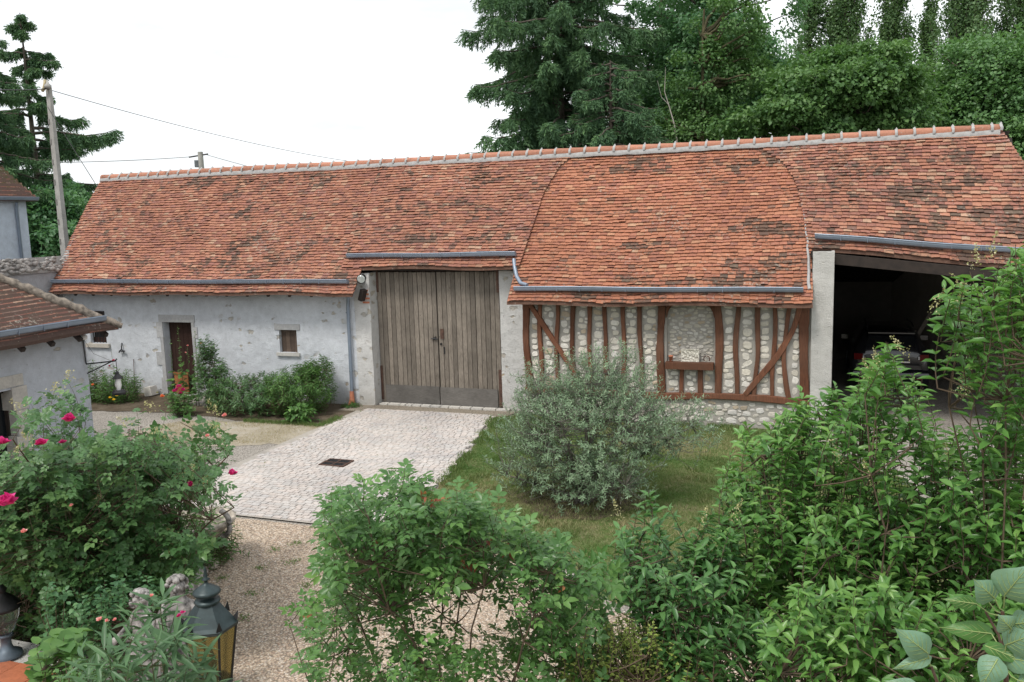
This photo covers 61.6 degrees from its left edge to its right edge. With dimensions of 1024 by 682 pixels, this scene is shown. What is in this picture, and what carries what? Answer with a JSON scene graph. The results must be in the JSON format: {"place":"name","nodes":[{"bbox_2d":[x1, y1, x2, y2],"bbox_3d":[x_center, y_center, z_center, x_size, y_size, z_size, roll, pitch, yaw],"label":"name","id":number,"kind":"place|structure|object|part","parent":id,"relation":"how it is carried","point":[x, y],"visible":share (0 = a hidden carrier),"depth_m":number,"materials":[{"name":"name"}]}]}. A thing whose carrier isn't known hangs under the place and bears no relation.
{"place":"outdoors","nodes":[
{"label":"outdoors","id":0,"kind":"place"},
{"bbox_2d":[0,0,1014,192],"label":"sky","id":1,"kind":"structure","parent":0,"point":[350,80],"materials":[{"name":"white"}]},
{"bbox_2d":[90,357,1023,642],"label":"yard","id":2,"kind":"structure","parent":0,"point":[840,377],"depth_m":19.50,"materials":[{"name":"beige gravel"}]},
{"bbox_2d":[0,167,38,259],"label":"house","id":3,"kind":"structure","parent":2,"relation":"on","point":[15,195],"depth_m":27.26,"materials":[{"name":"tile"}]},
{"bbox_2d":[0,256,65,296],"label":"courtyard wall","id":4,"kind":"structure","parent":2,"relation":"on","point":[39,272],"depth_m":23.18,"materials":[{"name":"stone"}]},
{"bbox_2d":[41,79,68,255],"bbox_3d":[-14.272,-3.574,27.217,0.325,9.120,0.336,1,9,20],"label":"utility pole","id":5,"kind":"object","parent":2,"relation":"on","point":[61,217],"visible":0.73,"depth_m":26.99,"materials":[{"name":"wood"}]},
{"bbox_2d":[0,88,45,90],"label":"cable","id":6,"kind":"object","parent":5,"relation":"attached to","point":[21,89],"visible":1,"depth_m":25.05,"materials":[{"name":"black metal"}]},
{"bbox_2d":[48,108,94,182],"bbox_3d":[-13.563,-6.045,26.398,1.760,2.392,0.024,2,9,25],"label":"stay wire","id":7,"kind":"object","parent":5,"relation":"attached to","point":[71,145],"visible":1,"depth_m":26.39,"materials":[{"name":"black metal"}]},
{"bbox_2d":[47,89,344,160],"bbox_3d":[-8.918,-9.805,43.681,0.022,1.241,36.244,1,9,18],"label":"cable","id":8,"kind":"object","parent":5,"relation":"attached to","point":[186,127],"visible":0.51,"depth_m":32.30,"materials":[{"name":"black metal"}]},
{"bbox_2d":[0,273,122,464],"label":"outbuilding","id":9,"kind":"structure","parent":2,"relation":"on","point":[42,332],"depth_m":15.26,"materials":[{"name":"white paint"}]},
{"bbox_2d":[0,392,11,464],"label":"window","id":10,"kind":"structure","parent":9,"relation":"in","point":[5,430],"depth_m":14.82,"materials":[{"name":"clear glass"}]},
{"bbox_2d":[82,334,125,394],"bbox_3d":[-7.645,0.436,16.028,0.784,1.140,0.251,-1,8,5],"label":"hanging lantern","id":11,"kind":"object","parent":9,"relation":"attached to","point":[117,377],"visible":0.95,"depth_m":16.02,"materials":[{"name":"black metal"}]},
{"bbox_2d":[5,499,163,641],"bbox_3d":[-6.823,3.105,11.325,5.745,0.001,6.480,1,9,20],"label":"rose bed","id":12,"kind":"object","parent":2,"relation":"on","point":[14,635],"depth_m":9.64,"materials":[{"name":"soil"}]},
{"bbox_2d":[0,370,242,643],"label":"rose bush","id":13,"kind":"object","parent":12,"relation":"on","point":[77,516],"visible":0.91,"depth_m":8.35,"materials":[{"name":"green plant"}]},
{"bbox_2d":[160,502,220,606],"bbox_3d":[-4.464,2.907,11.931,0.920,0.127,4.064,-2,8,-3],"label":"stone edging","id":14,"kind":"object","parent":12,"relation":"on","point":[194,585],"visible":0.04,"depth_m":10.96,"materials":[{"name":"grey stone"}]},
{"bbox_2d":[162,504,235,570],"bbox_3d":[-4.177,2.597,11.411,0.993,0.844,1.000,-6,9,-28],"label":"garden urn","id":15,"kind":"object","parent":12,"relation":"on","point":[228,517],"visible":0.34,"depth_m":11.34,"materials":[{"name":"stone"}]},
{"bbox_2d":[175,502,249,575],"bbox_3d":[-4.199,2.715,11.555,1.070,1.094,1.399,1,9,20],"label":"perennial clump","id":16,"kind":"object","parent":12,"relation":"on","point":[221,551],"visible":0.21,"depth_m":11.56,"materials":[{"name":"green plant"}]},
{"bbox_2d":[122,420,321,446],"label":"dry grass","id":17,"kind":"structure","parent":2,"relation":"on","point":[243,423],"depth_m":18.99,"materials":[{"name":"beige gravel"}]},
{"bbox_2d":[91,392,353,422],"bbox_3d":[-7.863,1.644,21.739,8.724,0.001,2.476,1,9,20],"label":"planting bed","id":18,"kind":"object","parent":2,"relation":"on","point":[157,400],"visible":0.45,"depth_m":21.36,"materials":[{"name":"soil"}]},
{"bbox_2d":[88,360,144,404],"bbox_3d":[-10.450,1.280,22.353,1.715,1.529,2.842,-9,11,-42],"label":"flowering perennial","id":19,"kind":"object","parent":18,"relation":"on","point":[104,389],"visible":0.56,"depth_m":22.47,"materials":[{"name":"green plant"}]},
{"bbox_2d":[143,385,157,395],"bbox_3d":[-9.782,1.350,23.230,0.280,0.280,0.240,1,9,20],"label":"white box","id":20,"kind":"object","parent":18,"relation":"on","point":[150,390],"visible":0.93,"depth_m":23.14,"materials":[{"name":"white plastic"}]},
{"bbox_2d":[156,384,197,416],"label":"rose bush","id":21,"kind":"object","parent":18,"relation":"on","point":[177,404],"visible":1,"depth_m":20.56,"materials":[{"name":"green plant"}]},
{"bbox_2d":[166,328,213,405],"bbox_3d":[-8.102,0.612,21.748,1.090,2.051,0.923,1,9,20],"label":"hollyhock","id":22,"kind":"object","parent":18,"relation":"on","point":[170,388],"visible":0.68,"depth_m":21.66,"materials":[{"name":"green plant"}]},
{"bbox_2d":[191,334,235,410],"bbox_3d":[-7.529,0.785,21.420,1.454,1.985,1.230,1,9,20],"label":"rose bush","id":23,"kind":"object","parent":18,"relation":"on","point":[205,354],"visible":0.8,"depth_m":21.13,"materials":[{"name":"green plant"}]},
{"bbox_2d":[205,370,297,416],"bbox_3d":[-6.283,1.328,20.800,2.601,1.183,1.894,1,9,20],"label":"bed shrub","id":24,"kind":"object","parent":18,"relation":"on","point":[259,403],"visible":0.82,"depth_m":20.45,"materials":[{"name":"green plant"}]},
{"bbox_2d":[261,353,339,417],"bbox_3d":[-5.125,1.176,20.651,1.851,1.668,2.023,1,9,20],"label":"bed shrub","id":25,"kind":"object","parent":18,"relation":"on","point":[310,382],"visible":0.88,"depth_m":20.44,"materials":[{"name":"green plant"}]},
{"bbox_2d":[281,402,319,423],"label":"broadleaf plant","id":26,"kind":"object","parent":18,"relation":"on","point":[303,411],"visible":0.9,"depth_m":19.48,"materials":[{"name":"green plant"}]},
{"bbox_2d":[341,400,361,408],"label":"weed tuft","id":27,"kind":"object","parent":18,"relation":"on","point":[353,405],"visible":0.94,"depth_m":21.05,"materials":[{"name":"green plant"}]},
{"bbox_2d":[175,408,495,524],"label":"paved drive","id":28,"kind":"structure","parent":2,"relation":"on","point":[289,482],"depth_m":16.47,"materials":[{"name":"grey stone"}]},
{"bbox_2d":[318,458,353,466],"bbox_3d":[-3.300,2.288,16.123,0.520,0.026,0.420,1,9,20],"label":"drain grate","id":29,"kind":"object","parent":28,"relation":"on","point":[337,462],"visible":1,"depth_m":16.10,"materials":[{"name":"metal"}]},
{"bbox_2d":[230,413,478,524],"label":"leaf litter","id":30,"kind":"object","parent":28,"relation":"on","point":[359,444],"visible":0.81,"depth_m":16.98,"materials":[{"name":"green plant"}]},
{"bbox_2d":[340,405,515,416],"bbox_3d":[-2.041,1.665,20.403,4.340,0.001,0.808,1,9,20],"label":"concrete apron","id":31,"kind":"object","parent":2,"relation":"on","point":[412,408],"visible":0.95,"depth_m":20.58,"materials":[{"name":"grey concrete"}]},
{"bbox_2d":[87,518,972,681],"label":"gravel drive","id":32,"kind":"structure","parent":2,"relation":"on","point":[257,534],"depth_m":9.99,"materials":[{"name":"beige gravel"}]},
{"bbox_2d":[0,639,112,679],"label":"terrace","id":33,"kind":"structure","parent":32,"relation":"on","point":[27,647],"depth_m":8.34,"materials":[{"name":"stone"}]},
{"bbox_2d":[0,584,22,661],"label":"terrace lantern","id":34,"kind":"object","parent":33,"relation":"on","point":[9,612],"visible":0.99,"depth_m":8.09,"materials":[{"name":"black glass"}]},
{"bbox_2d":[0,661,55,681],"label":"terrace tiles","id":35,"kind":"object","parent":33,"relation":"on","point":[11,671],"visible":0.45,"depth_m":7.88,"materials":[{"name":"tile"}]},
{"bbox_2d":[24,627,96,681],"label":"geranium plant","id":36,"kind":"object","parent":32,"relation":"on","point":[59,645],"visible":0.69,"depth_m":5.81,"materials":[{"name":"green plant"}]},
{"bbox_2d":[49,657,96,681],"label":"ivy plant","id":37,"kind":"object","parent":32,"relation":"on","point":[73,673],"visible":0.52,"depth_m":5.24,"materials":[{"name":"green plant"}]},
{"bbox_2d":[37,571,164,662],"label":"ivy undergrowth","id":38,"kind":"object","parent":32,"relation":"on","point":[78,610],"visible":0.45,"depth_m":7.86,"materials":[{"name":"green plant"}]},
{"bbox_2d":[112,587,175,681],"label":"child statue","id":39,"kind":"object","parent":32,"relation":"on","point":[137,599],"visible":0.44,"depth_m":7.51,"materials":[{"name":"grey stone"}]},
{"bbox_2d":[57,578,242,681],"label":"oleander","id":40,"kind":"object","parent":32,"relation":"on","point":[164,639],"visible":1,"depth_m":4.46,"materials":[{"name":"green plant"}]},
{"bbox_2d":[156,573,194,679],"bbox_3d":[-3.031,2.784,8.032,0.623,1.303,0.456,-3,8,-9],"label":"child statue","id":41,"kind":"object","parent":32,"relation":"on","point":[180,581],"visible":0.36,"depth_m":7.88,"materials":[{"name":"grey stone"}]},
{"bbox_2d":[181,567,238,681],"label":"garden lantern","id":42,"kind":"object","parent":32,"relation":"on","point":[213,613],"visible":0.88,"depth_m":5.48,"materials":[{"name":"black metal"}]},
{"bbox_2d":[278,458,629,681],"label":"rose hedge","id":43,"kind":"object","parent":32,"relation":"on","point":[454,551],"visible":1,"depth_m":4.57,"materials":[{"name":"green plant"}]},
{"bbox_2d":[554,613,711,681],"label":"box shrub","id":44,"kind":"object","parent":32,"relation":"on","point":[637,671],"visible":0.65,"depth_m":4.77,"materials":[{"name":"green plant"}]},
{"bbox_2d":[606,490,793,681],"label":"privet bush","id":45,"kind":"object","parent":32,"relation":"on","point":[644,591],"visible":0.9,"depth_m":4.81,"materials":[{"name":"green plant"}]},
{"bbox_2d":[710,380,860,680],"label":"privet bush","id":46,"kind":"object","parent":32,"relation":"on","point":[769,553],"visible":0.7,"depth_m":5.03,"materials":[{"name":"green plant"}]},
{"bbox_2d":[793,335,972,662],"bbox_3d":[1.813,1.823,5.082,1.639,3.853,1.373,1,9,20],"label":"privet bush","id":47,"kind":"object","parent":32,"relation":"on","point":[873,389],"visible":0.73,"depth_m":4.53,"materials":[{"name":"green plant"}]},
{"bbox_2d":[749,505,1023,681],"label":"privet bush","id":48,"kind":"object","parent":32,"relation":"on","point":[807,646],"visible":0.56,"depth_m":4.12,"materials":[{"name":"green plant"}]},
{"bbox_2d":[915,231,1023,674],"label":"privet bush","id":49,"kind":"object","parent":32,"relation":"on","point":[993,527],"visible":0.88,"depth_m":4.03,"materials":[{"name":"green plant"}]},
{"bbox_2d":[49,122,1023,431],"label":"barn","id":50,"kind":"structure","parent":2,"relation":"on","point":[763,274],"depth_m":20.14,"materials":[{"name":"tile"}]},
{"bbox_2d":[93,332,106,342],"bbox_3d":[-11.475,-0.243,23.958,0.530,0.600,0.149,1,9,20],"label":"window","id":51,"kind":"structure","parent":50,"relation":"in","point":[98,337],"depth_m":24.00,"materials":[{"name":"black metal"}]},
{"bbox_2d":[169,322,196,392],"bbox_3d":[-8.831,0.447,23.175,0.900,1.950,0.102,1,9,20],"label":"door","id":52,"kind":"structure","parent":50,"relation":"in","point":[185,333],"depth_m":23.17,"materials":[{"name":"brown wood"}]},
{"bbox_2d":[281,330,297,351],"bbox_3d":[-5.636,-0.012,21.871,0.520,0.590,0.060,1,9,20],"label":"window","id":53,"kind":"structure","parent":50,"relation":"in","point":[289,337],"depth_m":21.86,"materials":[{"name":"brown wood"}]},
{"bbox_2d":[681,349,698,361],"bbox_3d":[3.775,0.305,18.192,0.380,0.272,0.050,1,9,20],"label":"plaque","id":54,"kind":"object","parent":50,"relation":"on","point":[689,355],"visible":1,"depth_m":18.17,"materials":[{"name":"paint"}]},
{"bbox_2d":[841,318,929,388],"bbox_3d":[9.882,0.177,22.747,2.140,1.611,4.497,1,9,20],"label":"parked car","id":55,"kind":"object","parent":2,"relation":"on","point":[864,337],"visible":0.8,"depth_m":20.92,"materials":[{"name":"black paint"}]},
{"bbox_3d":[9.193,0.053,20.821,1.160,0.350,0.190,1,9,20],"label":"rear window","id":56,"kind":"part","parent":55,"relation":"part of","materials":[{"name":"black glass"}]},
{"bbox_2d":[917,292,944,335],"bbox_3d":[10.467,-0.106,22.199,1.485,2.300,0.080,-2,8,-6],"label":"leaning plank","id":57,"kind":"object","parent":2,"relation":"on","point":[924,323],"visible":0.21,"depth_m":22.14,"materials":[{"name":"wood"}]},
{"bbox_2d":[215,410,954,620],"bbox_3d":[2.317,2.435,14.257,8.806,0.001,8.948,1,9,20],"label":"lawn","id":58,"kind":"structure","parent":0,"point":[608,522],"depth_m":13.99,"materials":[{"name":"green plant"}]},
{"bbox_2d":[517,488,646,519],"bbox_3d":[1.024,2.549,13.672,1.739,0.001,1.810,-7,10,-35],"label":"soil ring","id":59,"kind":"object","parent":58,"relation":"on","point":[593,512],"visible":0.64,"depth_m":13.38,"materials":[{"name":"brown soil"}]},
{"bbox_2d":[482,337,725,515],"bbox_3d":[1.382,1.242,13.481,3.849,2.700,2.649,1,9,20],"label":"bush","id":60,"kind":"object","parent":59,"relation":"on","point":[586,481],"visible":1,"depth_m":13.21,"materials":[{"name":"green plant"}]},
{"bbox_2d":[885,566,1023,681],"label":"lilac branch","id":61,"kind":"object","parent":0,"point":[1006,653],"visible":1,"depth_m":1.55,"materials":[{"name":"green plant"}]},
{"label":"ground","id":62,"kind":"structure","parent":0,"visible":0},
{"bbox_2d":[0,39,65,254],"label":"spruce tree","id":63,"kind":"object","parent":62,"relation":"on","point":[10,133],"visible":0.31,"depth_m":36.21,"materials":[{"name":"green plant"}]},
{"bbox_2d":[26,179,91,257],"bbox_3d":[-19.541,-3.723,37.630,5.519,6.768,5.522,1,9,20],"label":"broadleaf tree","id":64,"kind":"object","parent":62,"relation":"on","point":[44,222],"visible":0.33,"depth_m":35.93,"materials":[{"name":"green plant"}]},
{"bbox_2d":[0,13,123,253],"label":"spruce tree","id":65,"kind":"object","parent":62,"relation":"on","point":[31,70],"visible":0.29,"depth_m":39.22,"materials":[{"name":"green plant"}]},
{"bbox_2d":[189,152,207,168],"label":"utility pole","id":66,"kind":"object","parent":62,"relation":"on","point":[199,162],"visible":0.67,"depth_m":55.37,"materials":[{"name":"concrete"}]},
{"bbox_2d":[61,157,184,162],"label":"cable","id":67,"kind":"object","parent":66,"relation":"attached to","point":[126,160],"visible":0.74,"depth_m":49.45,"materials":[{"name":"black metal"}]},
{"bbox_2d":[454,0,670,153],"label":"spruce tree","id":68,"kind":"object","parent":62,"relation":"on","point":[538,119],"visible":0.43,"depth_m":33.17,"materials":[{"name":"green plant"}]},
{"bbox_2d":[545,60,673,148],"bbox_3d":[3.385,-5.288,32.109,7.438,10.129,7.323,1,9,20],"label":"spruce tree","id":69,"kind":"object","parent":62,"relation":"on","point":[628,125],"visible":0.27,"depth_m":31.48,"materials":[{"name":"green plant"}]},
{"bbox_2d":[590,0,704,135],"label":"broadleaf tree","id":70,"kind":"object","parent":62,"relation":"on","point":[647,56],"visible":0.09,"depth_m":40.10,"materials":[{"name":"green plant"}]},
{"bbox_2d":[657,67,677,142],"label":"dead branch","id":71,"kind":"object","parent":62,"relation":"on","point":[669,106],"visible":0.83,"depth_m":32.99,"materials":[{"name":"brown wood"}]},
{"bbox_2d":[652,0,775,142],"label":"broadleaf tree","id":72,"kind":"object","parent":62,"relation":"on","point":[722,59],"visible":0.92,"depth_m":32.91,"materials":[{"name":"green plant"}]},
{"bbox_2d":[623,0,813,141],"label":"broadleaf tree","id":73,"kind":"object","parent":62,"relation":"on","point":[684,40],"visible":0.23,"depth_m":36.39,"materials":[{"name":"green plant"}]},
{"bbox_2d":[765,28,804,125],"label":"broadleaf tree","id":74,"kind":"object","parent":62,"relation":"on","point":[787,46],"visible":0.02,"depth_m":50.91,"materials":[{"name":"green plant"}]},
{"bbox_2d":[789,0,834,61],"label":"poplar tree","id":75,"kind":"object","parent":62,"relation":"on","point":[813,18],"visible":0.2,"depth_m":46.89,"materials":[{"name":"green plant"}]},
{"bbox_2d":[703,35,955,140],"bbox_3d":[11.428,-5.605,31.547,8.658,10.486,5.733,1,9,20],"label":"maple tree","id":76,"kind":"object","parent":62,"relation":"on","point":[857,87],"visible":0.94,"depth_m":29.59,"materials":[{"name":"green plant"}]},
{"bbox_2d":[820,0,877,46],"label":"poplar tree","id":77,"kind":"object","parent":62,"relation":"on","point":[844,20],"visible":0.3,"depth_m":46.03,"materials":[{"name":"green plant"}]},
{"bbox_2d":[870,0,922,62],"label":"poplar tree","id":78,"kind":"object","parent":62,"relation":"on","point":[892,27],"visible":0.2,"depth_m":46.89,"materials":[{"name":"green plant"}]},
{"bbox_2d":[915,0,940,77],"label":"poplar tree","id":79,"kind":"object","parent":62,"relation":"on","point":[924,38],"visible":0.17,"depth_m":48.42,"materials":[{"name":"green plant"}]},
{"bbox_2d":[919,0,999,87],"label":"poplar tree","id":80,"kind":"object","parent":62,"relation":"on","point":[964,17],"visible":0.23,"depth_m":42.17,"materials":[{"name":"green plant"}]},
{"bbox_2d":[912,22,1023,159],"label":"ash tree","id":81,"kind":"object","parent":62,"relation":"on","point":[988,89],"visible":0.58,"depth_m":30.36,"materials":[{"name":"green plant"}]},
{"bbox_2d":[982,0,1023,43],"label":"poplar tree","id":82,"kind":"object","parent":62,"relation":"on","point":[1015,8],"visible":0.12,"depth_m":45.42,"materials":[{"name":"green plant"}]}
]}

